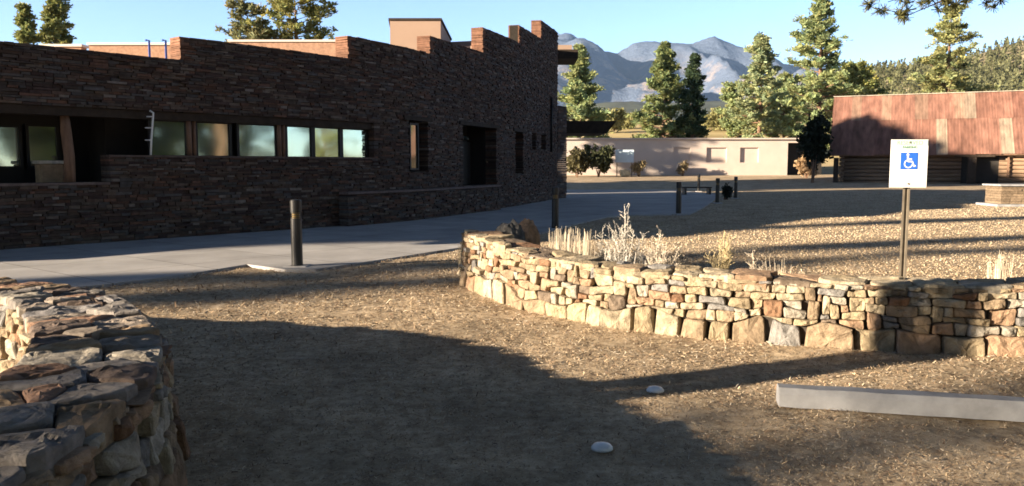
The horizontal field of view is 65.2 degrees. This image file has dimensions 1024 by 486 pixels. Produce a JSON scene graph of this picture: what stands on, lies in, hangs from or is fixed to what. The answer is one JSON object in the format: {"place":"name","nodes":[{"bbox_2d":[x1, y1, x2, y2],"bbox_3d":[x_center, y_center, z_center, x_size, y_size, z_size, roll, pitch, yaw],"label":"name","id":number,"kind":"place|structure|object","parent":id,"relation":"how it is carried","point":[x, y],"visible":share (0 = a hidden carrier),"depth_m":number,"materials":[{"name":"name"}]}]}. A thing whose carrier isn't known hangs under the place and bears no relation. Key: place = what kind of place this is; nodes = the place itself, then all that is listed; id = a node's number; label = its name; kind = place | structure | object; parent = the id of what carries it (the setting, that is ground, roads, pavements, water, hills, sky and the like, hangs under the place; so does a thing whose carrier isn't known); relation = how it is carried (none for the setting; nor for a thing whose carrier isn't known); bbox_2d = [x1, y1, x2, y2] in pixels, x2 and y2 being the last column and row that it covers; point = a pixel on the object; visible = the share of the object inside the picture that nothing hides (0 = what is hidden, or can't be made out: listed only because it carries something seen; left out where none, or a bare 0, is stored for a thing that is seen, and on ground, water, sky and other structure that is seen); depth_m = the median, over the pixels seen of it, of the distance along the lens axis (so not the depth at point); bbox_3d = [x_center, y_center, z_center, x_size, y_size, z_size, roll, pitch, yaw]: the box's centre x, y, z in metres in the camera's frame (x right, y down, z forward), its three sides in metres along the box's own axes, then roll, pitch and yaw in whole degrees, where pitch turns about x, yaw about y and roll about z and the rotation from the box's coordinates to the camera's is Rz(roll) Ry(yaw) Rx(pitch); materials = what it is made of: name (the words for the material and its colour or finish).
{"place":"outdoors","nodes":[
{"label":"outdoors","id":0,"kind":"place"},
{"bbox_2d":[0,190,714,287],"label":"path","id":1,"kind":"structure","parent":0,"point":[104,264],"depth_m":15.66,"materials":[{"name":"concrete"}]},
{"bbox_2d":[283,199,310,266],"bbox_3d":[-3.390,-0.140,12.585,0.360,1.087,0.360,0,6,0],"label":"bollard","id":2,"kind":"object","parent":1,"relation":"on","point":[296,235],"visible":0.91,"depth_m":12.52,"materials":[{"name":"black metal"}]},
{"bbox_2d":[548,187,562,229],"bbox_3d":[1.090,-0.873,20.170,0.360,1.087,0.360,0,6,0],"label":"bollard","id":3,"kind":"object","parent":1,"relation":"on","point":[555,208],"visible":0.92,"depth_m":20.10,"materials":[{"name":"black metal"}]},
{"bbox_2d":[673,182,683,213],"bbox_3d":[5.490,-1.468,26.321,0.360,1.087,0.360,0,6,0],"label":"bollard","id":4,"kind":"object","parent":1,"relation":"on","point":[678,196],"visible":0.95,"depth_m":26.26,"materials":[{"name":"black metal"}]},
{"bbox_2d":[682,187,711,194],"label":"bench","id":5,"kind":"object","parent":1,"relation":"on","point":[684,190],"visible":0.77,"depth_m":43.88,"materials":[{"name":"black metal"}]},
{"bbox_2d":[0,0,1023,67],"label":"sky","id":6,"kind":"structure","parent":0,"point":[613,25],"materials":[{"name":"blue"}]},
{"bbox_2d":[88,119,1023,485],"bbox_3d":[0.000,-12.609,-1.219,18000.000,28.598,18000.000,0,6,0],"label":"ground","id":7,"kind":"structure","parent":0,"point":[756,185],"depth_m":6.08,"materials":[{"name":"brown gravel"}]},
{"bbox_2d":[12,1,45,44],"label":"pine tree","id":8,"kind":"object","parent":7,"relation":"on","point":[24,23],"visible":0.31,"depth_m":77.72,"materials":[{"name":"green plant"}]},
{"bbox_2d":[35,0,76,43],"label":"pine tree","id":9,"kind":"object","parent":7,"relation":"on","point":[56,25],"visible":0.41,"depth_m":80.62,"materials":[{"name":"green plant"}]},
{"bbox_2d":[0,277,190,485],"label":"stone wall","id":10,"kind":"structure","parent":7,"relation":"on","point":[88,397],"depth_m":3.63,"materials":[{"name":"stone"}]},
{"bbox_2d":[215,0,282,42],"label":"pine tree","id":11,"kind":"object","parent":7,"relation":"on","point":[242,9],"visible":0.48,"depth_m":70.02,"materials":[{"name":"green plant"}]},
{"bbox_2d":[239,0,337,39],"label":"pine tree","id":12,"kind":"object","parent":7,"relation":"on","point":[315,14],"visible":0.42,"depth_m":72.78,"materials":[{"name":"green plant"}]},
{"bbox_2d":[0,18,615,249],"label":"stone building","id":13,"kind":"structure","parent":7,"relation":"on","point":[420,118],"depth_m":19.55,"materials":[{"name":"brown stone"}]},
{"bbox_2d":[0,124,23,168],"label":"window","id":14,"kind":"structure","parent":13,"relation":"in","point":[11,145],"depth_m":16.43,"materials":[{"name":"clear glass"}]},
{"bbox_2d":[24,123,60,168],"bbox_3d":[-9.901,-2.035,16.879,0.080,0.946,0.647,5,7,40],"label":"window","id":15,"kind":"structure","parent":13,"relation":"in","point":[42,141],"depth_m":16.85,"materials":[{"name":"green glass"}]},
{"bbox_2d":[145,110,153,154],"bbox_3d":[-7.707,-2.350,17.026,0.218,0.952,0.040,0,6,0],"label":"rung pole","id":16,"kind":"object","parent":13,"relation":"on","point":[151,127],"visible":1,"depth_m":17.01,"materials":[{"name":"grey metal"}]},
{"bbox_2d":[145,39,166,58],"bbox_3d":[-11.740,-5.535,26.480,0.617,2.342,0.288,0,6,0],"label":"roof ladder","id":17,"kind":"object","parent":13,"relation":"attached to","point":[149,50],"visible":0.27,"depth_m":26.48,"materials":[{"name":"metal"}]},
{"bbox_2d":[146,119,186,155],"bbox_3d":[-7.558,-2.299,17.594,0.080,0.850,0.899,5,7,40],"label":"window","id":18,"kind":"structure","parent":13,"relation":"in","point":[169,136],"depth_m":17.58,"materials":[{"name":"glass"}]},
{"bbox_2d":[196,122,231,155],"bbox_3d":[-6.870,-2.375,18.388,0.080,0.850,0.899,5,7,41],"label":"window","id":19,"kind":"structure","parent":13,"relation":"in","point":[212,138],"depth_m":18.40,"materials":[{"name":"clear glass"}]},
{"bbox_2d":[235,123,276,156],"bbox_3d":[-6.129,-2.458,19.244,0.080,0.850,1.107,5,7,40],"label":"window","id":20,"kind":"structure","parent":13,"relation":"in","point":[250,139],"depth_m":19.21,"materials":[{"name":"glass"}]},
{"bbox_2d":[285,125,313,156],"bbox_3d":[-5.372,-2.546,20.149,0.081,0.850,0.831,4,7,39],"label":"window","id":21,"kind":"structure","parent":13,"relation":"in","point":[298,139],"depth_m":20.15,"materials":[{"name":"clear glass"}]},
{"bbox_2d":[313,127,341,156],"bbox_3d":[-4.831,-2.614,20.858,0.082,0.850,0.950,4,7,35],"label":"window","id":22,"kind":"structure","parent":13,"relation":"in","point":[326,140],"depth_m":20.86,"materials":[{"name":"clear glass"}]},
{"bbox_2d":[341,128,368,157],"bbox_3d":[-4.276,-2.693,21.673,0.081,0.850,1.020,4,7,33],"label":"window","id":23,"kind":"structure","parent":13,"relation":"in","point":[354,142],"depth_m":21.69,"materials":[{"name":"clear glass"}]},
{"bbox_2d":[407,123,418,169],"bbox_3d":[-2.952,-2.885,23.951,0.082,1.403,0.516,2,6,24],"label":"window","id":24,"kind":"structure","parent":13,"relation":"in","point":[413,133],"depth_m":23.97,"materials":[{"name":"clear glass"}]},
{"bbox_2d":[461,136,470,183],"bbox_3d":[-1.994,-2.925,28.199,0.060,1.731,2.359,2,6,22],"label":"door","id":25,"kind":"structure","parent":13,"relation":"in","point":[466,161],"depth_m":28.97,"materials":[{"name":"brown metal"}]},
{"bbox_2d":[458,246,461,270],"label":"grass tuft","id":26,"kind":"object","parent":7,"relation":"on","point":[459,255],"visible":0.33,"depth_m":11.66,"materials":[{"name":"beige plant"}]},
{"bbox_2d":[495,219,525,240],"bbox_3d":[-0.037,0.128,11.058,0.500,0.926,0.368,0,6,0],"label":"rock","id":27,"kind":"object","parent":7,"relation":"on","point":[513,227],"visible":0.25,"depth_m":10.94,"materials":[{"name":"stone"}]},
{"bbox_2d":[519,218,539,244],"bbox_3d":[0.217,0.082,11.558,0.376,0.888,0.385,0,6,0],"label":"rock","id":28,"kind":"object","parent":7,"relation":"on","point":[530,230],"visible":0.41,"depth_m":11.42,"materials":[{"name":"stone"}]},
{"bbox_2d":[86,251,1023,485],"bbox_3d":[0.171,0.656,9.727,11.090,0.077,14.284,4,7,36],"label":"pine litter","id":29,"kind":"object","parent":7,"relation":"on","point":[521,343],"visible":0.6,"depth_m":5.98,"materials":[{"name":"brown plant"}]},
{"bbox_2d":[548,228,577,252],"bbox_3d":[0.613,0.239,9.666,0.352,0.884,0.363,0,6,0],"label":"grass tuft","id":30,"kind":"object","parent":7,"relation":"on","point":[567,244],"visible":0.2,"depth_m":9.64,"materials":[{"name":"beige plant"}]},
{"bbox_2d":[565,146,590,176],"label":"shrub","id":31,"kind":"object","parent":7,"relation":"on","point":[578,160],"visible":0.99,"depth_m":81.16,"materials":[{"name":"green plant"}]},
{"bbox_2d":[573,228,595,255],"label":"grass tuft","id":32,"kind":"object","parent":7,"relation":"on","point":[583,251],"visible":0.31,"depth_m":9.52,"materials":[{"name":"beige plant"}]},
{"bbox_2d":[557,43,616,137],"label":"pine tree","id":33,"kind":"object","parent":7,"relation":"on","point":[581,90],"visible":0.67,"depth_m":105.65,"materials":[{"name":"green plant"}]},
{"bbox_2d":[583,143,615,176],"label":"shrub","id":34,"kind":"object","parent":7,"relation":"on","point":[601,160],"visible":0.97,"depth_m":81.93,"materials":[{"name":"green plant"}]},
{"bbox_2d":[591,442,612,452],"bbox_3d":[0.510,1.149,4.532,0.124,0.036,0.124,0,6,0],"label":"ground marker","id":35,"kind":"object","parent":7,"relation":"on","point":[603,447],"visible":1,"depth_m":4.50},
{"bbox_2d":[591,226,613,260],"bbox_3d":[1.131,0.210,9.953,0.322,0.889,0.335,0,6,0],"label":"dry shrub","id":36,"kind":"object","parent":7,"relation":"on","point":[602,256],"visible":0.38,"depth_m":9.94,"materials":[{"name":"beige plant"}]},
{"bbox_2d":[604,107,625,131],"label":"meadow bush","id":37,"kind":"object","parent":7,"relation":"on","point":[620,113],"visible":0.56,"depth_m":172.72,"materials":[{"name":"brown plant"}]},
{"bbox_2d":[603,203,640,263],"bbox_3d":[1.308,0.113,9.472,0.458,1.174,0.490,3,6,28],"label":"dry shrub","id":38,"kind":"object","parent":7,"relation":"on","point":[623,256],"visible":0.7,"depth_m":9.43,"materials":[{"name":"beige plant"}]},
{"bbox_2d":[615,150,633,175],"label":"notice board","id":39,"kind":"object","parent":7,"relation":"on","point":[624,155],"visible":1,"depth_m":83.96,"materials":[{"name":"white metal"}]},
{"bbox_2d":[620,169,630,176],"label":"rock","id":40,"kind":"object","parent":7,"relation":"on","point":[624,172],"visible":1,"depth_m":83.32,"materials":[{"name":"stone"}]},
{"bbox_2d":[621,113,635,128],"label":"meadow bush","id":41,"kind":"object","parent":7,"relation":"on","point":[627,123],"visible":0.5,"depth_m":187.35,"materials":[{"name":"green plant"}]},
{"bbox_2d":[629,160,647,176],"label":"shrub","id":42,"kind":"object","parent":7,"relation":"on","point":[637,168],"visible":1,"depth_m":83.35,"materials":[{"name":"green plant"}]},
{"bbox_2d":[630,231,651,264],"bbox_3d":[1.607,0.256,9.868,0.346,0.814,0.332,-3,6,-24],"label":"dry shrub","id":43,"kind":"object","parent":7,"relation":"on","point":[640,258],"visible":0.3,"depth_m":9.85,"materials":[{"name":"beige plant"}]},
{"bbox_2d":[646,385,663,393],"bbox_3d":[1.020,1.037,5.696,0.124,0.036,0.124,0,6,0],"label":"ground marker","id":44,"kind":"object","parent":7,"relation":"on","point":[655,389],"visible":1,"depth_m":5.66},
{"bbox_2d":[624,40,695,137],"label":"pine tree","id":45,"kind":"object","parent":7,"relation":"on","point":[666,83],"visible":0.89,"depth_m":115.31,"materials":[{"name":"green plant"}]},
{"bbox_2d":[643,226,680,265],"bbox_3d":[1.684,0.270,9.061,0.445,0.942,0.388,0,6,0],"label":"dry shrub","id":46,"kind":"object","parent":7,"relation":"on","point":[660,260],"visible":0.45,"depth_m":9.02,"materials":[{"name":"beige plant"}]},
{"bbox_2d":[670,240,690,265],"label":"dry shrub","id":47,"kind":"object","parent":7,"relation":"on","point":[682,261],"visible":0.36,"depth_m":9.14,"materials":[{"name":"beige plant"}]},
{"bbox_2d":[675,160,688,175],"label":"shrub","id":48,"kind":"object","parent":7,"relation":"on","point":[681,169],"visible":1,"depth_m":85.58,"materials":[{"name":"green plant"}]},
{"bbox_2d":[672,52,710,137],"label":"pine tree","id":49,"kind":"object","parent":7,"relation":"on","point":[695,79],"visible":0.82,"depth_m":113.60,"materials":[{"name":"green plant"}]},
{"bbox_2d":[562,138,821,174],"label":"beige building","id":50,"kind":"structure","parent":7,"relation":"on","point":[734,156],"depth_m":87.53,"materials":[{"name":"paint"}]},
{"bbox_2d":[695,174,701,191],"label":"bollard","id":51,"kind":"object","parent":7,"relation":"on","point":[698,182],"visible":1,"depth_m":49.39,"materials":[{"name":"black metal"}]},
{"bbox_2d":[701,106,726,130],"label":"meadow bush","id":52,"kind":"object","parent":7,"relation":"on","point":[712,122],"visible":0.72,"depth_m":176.81,"materials":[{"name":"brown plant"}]},
{"bbox_2d":[712,178,722,203],"bbox_3d":[8.770,-2.222,34.124,0.360,1.087,0.360,0,6,0],"label":"bollard","id":53,"kind":"object","parent":7,"relation":"on","point":[717,195],"visible":1,"depth_m":34.06,"materials":[{"name":"black metal"}]},
{"bbox_2d":[705,231,738,269],"bbox_3d":[2.739,0.216,10.465,0.437,0.779,0.407,0,6,0],"label":"dry shrub","id":54,"kind":"object","parent":7,"relation":"on","point":[726,258],"visible":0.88,"depth_m":10.42,"materials":[{"name":"beige plant"}]},
{"bbox_2d":[721,183,733,199],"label":"shrub","id":55,"kind":"object","parent":7,"relation":"on","point":[727,190],"visible":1,"depth_m":37.78,"materials":[{"name":"green plant"}]},
{"bbox_2d":[432,191,1023,279],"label":"dry grass","id":56,"kind":"structure","parent":7,"relation":"on","point":[861,241],"depth_m":19.32,"materials":[{"name":"beige plant"}]},
{"bbox_2d":[713,80,756,137],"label":"pine tree","id":57,"kind":"object","parent":7,"relation":"on","point":[728,91],"visible":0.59,"depth_m":142.91,"materials":[{"name":"green plant"}]},
{"bbox_2d":[732,177,739,198],"bbox_3d":[10.930,-2.701,39.081,0.360,1.087,0.360,0,6,0],"label":"bollard","id":58,"kind":"object","parent":7,"relation":"on","point":[735,187],"visible":1,"depth_m":39.01,"materials":[{"name":"black metal"}]},
{"bbox_2d":[459,229,1023,356],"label":"curved stone wall","id":59,"kind":"structure","parent":7,"relation":"on","point":[983,317],"depth_m":7.32,"materials":[{"name":"stone"}]},
{"bbox_2d":[737,248,770,269],"bbox_3d":[2.845,0.383,9.357,0.410,0.661,0.453,0,6,0],"label":"dry shrub","id":60,"kind":"object","parent":7,"relation":"on","point":[762,262],"visible":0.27,"depth_m":9.40,"materials":[{"name":"beige plant"}]},
{"bbox_2d":[725,31,789,137],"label":"pine tree","id":61,"kind":"object","parent":7,"relation":"on","point":[765,97],"visible":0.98,"depth_m":127.06,"materials":[{"name":"green plant"}]},
{"bbox_2d":[765,256,790,274],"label":"grass tuft","id":62,"kind":"object","parent":7,"relation":"on","point":[774,266],"visible":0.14,"depth_m":8.62,"materials":[{"name":"beige plant"}]},
{"bbox_2d":[761,70,809,137],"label":"pine tree","id":63,"kind":"object","parent":7,"relation":"on","point":[792,120],"visible":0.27,"depth_m":146.53,"materials":[{"name":"green plant"}]},
{"bbox_2d":[793,154,820,177],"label":"shrub","id":64,"kind":"object","parent":7,"relation":"on","point":[801,167],"visible":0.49,"depth_m":79.57,"materials":[{"name":"brown plant"}]},
{"bbox_2d":[795,110,833,182],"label":"juniper tree","id":65,"kind":"object","parent":7,"relation":"on","point":[814,139],"visible":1,"depth_m":68.36,"materials":[{"name":"green plant"}]},
{"bbox_2d":[776,0,867,148],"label":"pine tree","id":66,"kind":"object","parent":7,"relation":"on","point":[821,85],"visible":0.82,"depth_m":117.06,"materials":[{"name":"green plant"}]},
{"bbox_2d":[824,111,832,119],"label":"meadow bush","id":67,"kind":"object","parent":7,"relation":"on","point":[829,114],"visible":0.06,"depth_m":155.84,"materials":[{"name":"green plant"}]},
{"bbox_2d":[830,58,892,95],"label":"pine tree","id":68,"kind":"object","parent":7,"relation":"on","point":[853,69],"visible":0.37,"depth_m":136.34,"materials":[{"name":"green plant"}]},
{"bbox_2d":[776,383,1023,421],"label":"parking stop","id":69,"kind":"object","parent":7,"relation":"on","point":[954,405],"visible":1,"depth_m":5.20,"materials":[{"name":"concrete"}]},
{"bbox_2d":[889,140,928,278],"bbox_3d":[4.789,-0.190,9.749,0.439,2.123,0.070,0,6,3],"label":"parking sign","id":70,"kind":"object","parent":7,"relation":"on","point":[908,163],"visible":0.99,"depth_m":9.66,"materials":[{"name":"white metal"}]},
{"bbox_2d":[829,90,1023,183],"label":"log barn","id":71,"kind":"structure","parent":7,"relation":"on","point":[975,137],"depth_m":68.09,"materials":[{"name":"red metal"}]},
{"bbox_2d":[860,0,1006,25],"bbox_3d":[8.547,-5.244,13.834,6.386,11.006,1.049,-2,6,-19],"label":"pine tree","id":72,"kind":"object","parent":7,"relation":"on","point":[901,14],"visible":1,"depth_m":13.46,"materials":[{"name":"green plant"}]},
{"bbox_2d":[907,3,999,92],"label":"pine tree","id":73,"kind":"object","parent":7,"relation":"on","point":[948,37],"visible":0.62,"depth_m":108.97,"materials":[{"name":"green plant"}]},
{"bbox_2d":[976,184,1023,206],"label":"stone planter","id":74,"kind":"object","parent":7,"relation":"on","point":[1004,195],"visible":1,"depth_m":31.56,"materials":[{"name":"stone"}]},
{"bbox_2d":[987,250,1013,278],"bbox_3d":[5.281,0.430,8.683,0.220,0.694,0.237,-4,7,-33],"label":"grass tuft","id":75,"kind":"object","parent":7,"relation":"on","point":[998,268],"visible":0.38,"depth_m":8.66,"materials":[{"name":"beige plant"}]},
{"bbox_2d":[567,101,755,119],"bbox_3d":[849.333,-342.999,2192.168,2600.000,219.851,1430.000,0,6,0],"label":"foothills","id":76,"kind":"structure","parent":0,"point":[629,106],"depth_m":2463.42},
{"bbox_2d":[557,33,841,106],"bbox_3d":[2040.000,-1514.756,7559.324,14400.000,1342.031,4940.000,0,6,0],"label":"mountains","id":77,"kind":"structure","parent":0,"point":[623,75],"depth_m":7429.78,"materials":[{"name":"stone"}]},
{"bbox_2d":[784,41,1023,114],"bbox_3d":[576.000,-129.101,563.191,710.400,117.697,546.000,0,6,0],"label":"forest hill","id":78,"kind":"structure","parent":0,"point":[983,59],"depth_m":668.53,"materials":[{"name":"plant"}]},
{"bbox_2d":[762,35,1023,117],"bbox_3d":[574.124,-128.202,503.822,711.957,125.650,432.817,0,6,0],"label":"hillside forest","id":79,"kind":"object","parent":78,"relation":"on","point":[1007,68],"visible":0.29,"depth_m":620.27,"materials":[{"name":"green plant"}]}
]}

